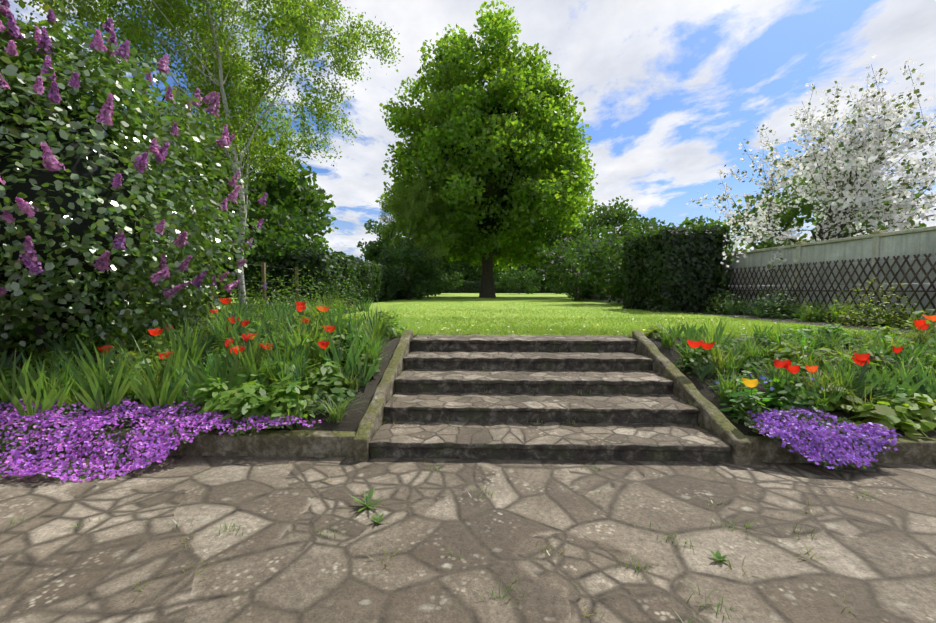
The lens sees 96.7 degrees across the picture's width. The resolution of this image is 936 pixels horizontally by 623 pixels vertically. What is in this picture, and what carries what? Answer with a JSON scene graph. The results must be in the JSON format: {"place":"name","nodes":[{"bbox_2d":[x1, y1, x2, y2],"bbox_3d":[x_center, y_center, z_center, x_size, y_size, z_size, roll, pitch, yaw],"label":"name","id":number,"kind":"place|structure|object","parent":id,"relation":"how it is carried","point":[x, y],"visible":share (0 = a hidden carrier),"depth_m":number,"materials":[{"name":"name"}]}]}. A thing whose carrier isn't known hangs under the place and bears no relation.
{"place":"outdoors","nodes":[
{"label":"outdoors","id":0,"kind":"place"},
{"bbox_2d":[0,0,71,26],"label":"tree","id":1,"kind":"object","parent":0,"point":[21,4],"visible":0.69,"depth_m":5.32,"materials":[{"name":"green plant"}]},
{"bbox_2d":[0,453,935,622],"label":"terrace paving","id":2,"kind":"structure","parent":0,"point":[277,562],"depth_m":2.49,"materials":[{"name":"stone"}]},
{"bbox_2d":[4,333,935,622],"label":"paving weeds","id":3,"kind":"object","parent":2,"relation":"on","point":[378,519],"visible":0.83,"depth_m":2.57,"materials":[{"name":"green plant"}]},
{"bbox_2d":[0,292,935,436],"bbox_3d":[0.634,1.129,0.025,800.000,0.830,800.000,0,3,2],"label":"ground","id":4,"kind":"structure","parent":0,"point":[351,422],"depth_m":6.64,"materials":[{"name":"green plant"}]},
{"bbox_2d":[7,174,235,320],"bbox_3d":[-7.893,-1.292,9.276,4.657,3.780,4.803,0,3,2],"label":"shrub","id":5,"kind":"object","parent":4,"relation":"on","point":[201,244],"visible":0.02,"depth_m":9.26,"materials":[{"name":"green plant"}]},
{"bbox_2d":[0,0,267,356],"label":"lilac","id":6,"kind":"object","parent":4,"relation":"on","point":[26,64],"depth_m":5.18,"materials":[{"name":"green plant"}]},
{"bbox_2d":[113,117,290,307],"bbox_3d":[-10.355,-3.227,14.587,7.593,6.356,7.349,0,3,2],"label":"tree","id":7,"kind":"object","parent":4,"relation":"on","point":[251,213],"depth_m":14.70,"materials":[{"name":"green plant"}]},
{"bbox_2d":[2,0,403,307],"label":"birch","id":8,"kind":"object","parent":4,"relation":"on","point":[286,21],"depth_m":11.93,"materials":[{"name":"green plant"}]},
{"bbox_2d":[126,256,298,327],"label":"fence posts","id":9,"kind":"object","parent":4,"relation":"on","point":[263,270],"visible":0.29,"depth_m":12.10,"materials":[{"name":"brown wood"}]},
{"bbox_2d":[125,95,329,303],"bbox_3d":[-11.787,-5.118,19.994,10.046,9.572,9.976,0,3,2],"label":"tree","id":10,"kind":"object","parent":4,"relation":"on","point":[282,185],"depth_m":19.02,"materials":[{"name":"green plant"}]},
{"bbox_2d":[221,206,332,307],"bbox_3d":[-7.899,-2.073,16.562,5.340,4.030,5.350,0,3,2],"label":"shrub","id":11,"kind":"object","parent":4,"relation":"on","point":[265,255],"depth_m":15.51,"materials":[{"name":"green plant"}]},
{"bbox_2d":[219,161,337,293],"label":"tree","id":12,"kind":"object","parent":4,"relation":"on","point":[310,200],"depth_m":45.06,"materials":[{"name":"green plant"}]},
{"bbox_2d":[274,248,437,308],"bbox_3d":[-5.820,-2.644,42.240,2.336,2.570,55.678,0,3,0],"label":"hedge","id":13,"kind":"object","parent":4,"relation":"on","point":[376,280],"visible":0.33,"depth_m":16.05,"materials":[{"name":"green plant"}]},
{"bbox_2d":[356,219,431,268],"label":"tree","id":14,"kind":"object","parent":4,"relation":"on","point":[372,251],"visible":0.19,"depth_m":76.25,"materials":[{"name":"green plant"}]},
{"bbox_2d":[375,238,446,299],"bbox_3d":[-4.421,-3.045,29.933,5.841,4.546,6.308,0,3,2],"label":"shrub","id":15,"kind":"object","parent":4,"relation":"on","point":[408,254],"depth_m":29.51,"materials":[{"name":"green plant"}]},
{"bbox_2d":[377,172,462,281],"bbox_3d":[-3.903,-5.977,32.688,5.436,9.968,7.783,-3,4,-41],"label":"tree","id":16,"kind":"object","parent":4,"relation":"on","point":[417,186],"depth_m":32.03,"materials":[{"name":"green plant"}]},
{"bbox_2d":[397,246,453,296],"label":"shrub","id":17,"kind":"object","parent":4,"relation":"on","point":[444,272],"depth_m":39.91,"materials":[{"name":"green plant"}]},
{"bbox_2d":[416,269,464,294],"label":"shrub","id":18,"kind":"object","parent":4,"relation":"on","point":[452,280],"depth_m":58.50,"materials":[{"name":"green plant"}]},
{"bbox_2d":[438,257,496,280],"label":"bush","id":19,"kind":"object","parent":4,"relation":"on","point":[476,274],"depth_m":91.88,"materials":[{"name":"green plant"}]},
{"bbox_2d":[0,263,935,482],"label":"bed","id":20,"kind":"object","parent":4,"relation":"on","point":[254,368],"depth_m":4.38,"materials":[{"name":"green plant"}]},
{"bbox_2d":[0,330,935,465],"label":"retaining wall","id":21,"kind":"structure","parent":4,"relation":"on","point":[746,450],"depth_m":3.78,"materials":[{"name":"stone"}]},
{"bbox_2d":[375,0,597,297],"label":"lime tree","id":22,"kind":"object","parent":4,"relation":"on","point":[493,162],"depth_m":33.11,"materials":[{"name":"green plant"}]},
{"bbox_2d":[472,241,518,280],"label":"tree","id":23,"kind":"object","parent":4,"relation":"on","point":[494,274],"visible":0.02,"depth_m":105.42,"materials":[{"name":"green plant"}]},
{"bbox_2d":[441,280,572,292],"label":"hedge","id":24,"kind":"object","parent":4,"relation":"on","point":[468,286],"visible":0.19,"depth_m":86.86,"materials":[{"name":"green plant"}]},
{"bbox_2d":[494,267,543,293],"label":"shrub","id":25,"kind":"object","parent":4,"relation":"on","point":[519,277],"depth_m":64.47,"materials":[{"name":"green plant"}]},
{"bbox_2d":[493,237,549,287],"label":"bush","id":26,"kind":"object","parent":4,"relation":"on","point":[522,268],"visible":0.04,"depth_m":88.93,"materials":[{"name":"green plant"}]},
{"bbox_2d":[369,334,730,461],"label":"steps","id":27,"kind":"structure","parent":4,"relation":"on","point":[651,417],"depth_m":4.29,"materials":[{"name":"stone"}]},
{"bbox_2d":[534,225,612,290],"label":"shrub","id":28,"kind":"object","parent":4,"relation":"on","point":[592,231],"visible":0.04,"depth_m":40.17,"materials":[{"name":"green plant"}]},
{"bbox_2d":[536,235,616,300],"bbox_3d":[6.873,-2.824,26.717,5.305,4.302,5.355,0,3,2],"label":"shrub","id":29,"kind":"object","parent":4,"relation":"on","point":[560,286],"depth_m":26.18,"materials":[{"name":"green plant"}]},
{"bbox_2d":[541,238,597,275],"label":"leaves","id":30,"kind":"object","parent":29,"relation":"on","point":[559,256],"visible":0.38,"depth_m":25.83,"materials":[{"name":"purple plant"}]},
{"bbox_2d":[539,227,623,293],"bbox_3d":[8.976,-3.822,32.571,6.406,5.660,6.819,0,3,2],"label":"shrub","id":31,"kind":"object","parent":4,"relation":"on","point":[556,237],"visible":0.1,"depth_m":32.20,"materials":[{"name":"green plant"}]},
{"bbox_2d":[365,303,849,332],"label":"lawn flowers","id":32,"kind":"object","parent":4,"relation":"on","point":[573,316],"visible":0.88,"depth_m":8.42,"materials":[{"name":"plant"}]},
{"bbox_2d":[563,216,673,303],"bbox_3d":[7.577,-2.473,20.359,5.874,4.415,5.211,0,3,2],"label":"shrub","id":33,"kind":"object","parent":4,"relation":"on","point":[605,253],"visible":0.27,"depth_m":19.41,"materials":[{"name":"green plant"}]},
{"bbox_2d":[575,196,664,266],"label":"tree","id":34,"kind":"object","parent":4,"relation":"on","point":[618,216],"visible":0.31,"depth_m":69.71,"materials":[{"name":"green plant"}]},
{"bbox_2d":[313,301,931,337],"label":"lawn grass","id":35,"kind":"structure","parent":4,"relation":"on","point":[574,327],"depth_m":8.46,"materials":[{"name":"green plant"}]},
{"bbox_2d":[622,224,732,312],"bbox_3d":[7.071,-1.405,14.560,2.457,2.937,3.346,0,3,-2],"label":"hedge","id":36,"kind":"object","parent":4,"relation":"on","point":[677,269],"visible":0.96,"depth_m":13.15,"materials":[{"name":"green plant"}]},
{"bbox_2d":[675,215,742,252],"bbox_3d":[15.994,-3.756,29.455,7.056,5.856,6.616,0,3,2],"label":"tree","id":37,"kind":"object","parent":4,"relation":"on","point":[691,223],"visible":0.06,"depth_m":28.05,"materials":[{"name":"green plant"}]},
{"bbox_2d":[574,226,935,322],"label":"boundary wall","id":38,"kind":"structure","parent":4,"relation":"on","point":[900,243],"depth_m":9.62,"materials":[{"name":"concrete"}]},
{"bbox_2d":[567,253,935,319],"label":"trellis","id":39,"kind":"object","parent":38,"relation":"attached to","point":[834,291],"visible":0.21,"depth_m":9.70,"materials":[{"name":"brown wood"}]},
{"bbox_2d":[686,54,935,305],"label":"cherry","id":40,"kind":"object","parent":4,"relation":"on","point":[878,132],"depth_m":12.24,"materials":[{"name":"white plant"}]},
{"bbox_2d":[728,157,930,284],"bbox_3d":[18.014,-3.962,21.087,8.213,7.146,8.818,0,3,2],"label":"tree","id":41,"kind":"object","parent":4,"relation":"on","point":[787,220],"depth_m":20.75,"materials":[{"name":"plant"}]},
{"bbox_2d":[0,0,935,288],"label":"sky","id":42,"kind":"structure","parent":0,"point":[669,90],"materials":[{"name":"blue"}]}
]}

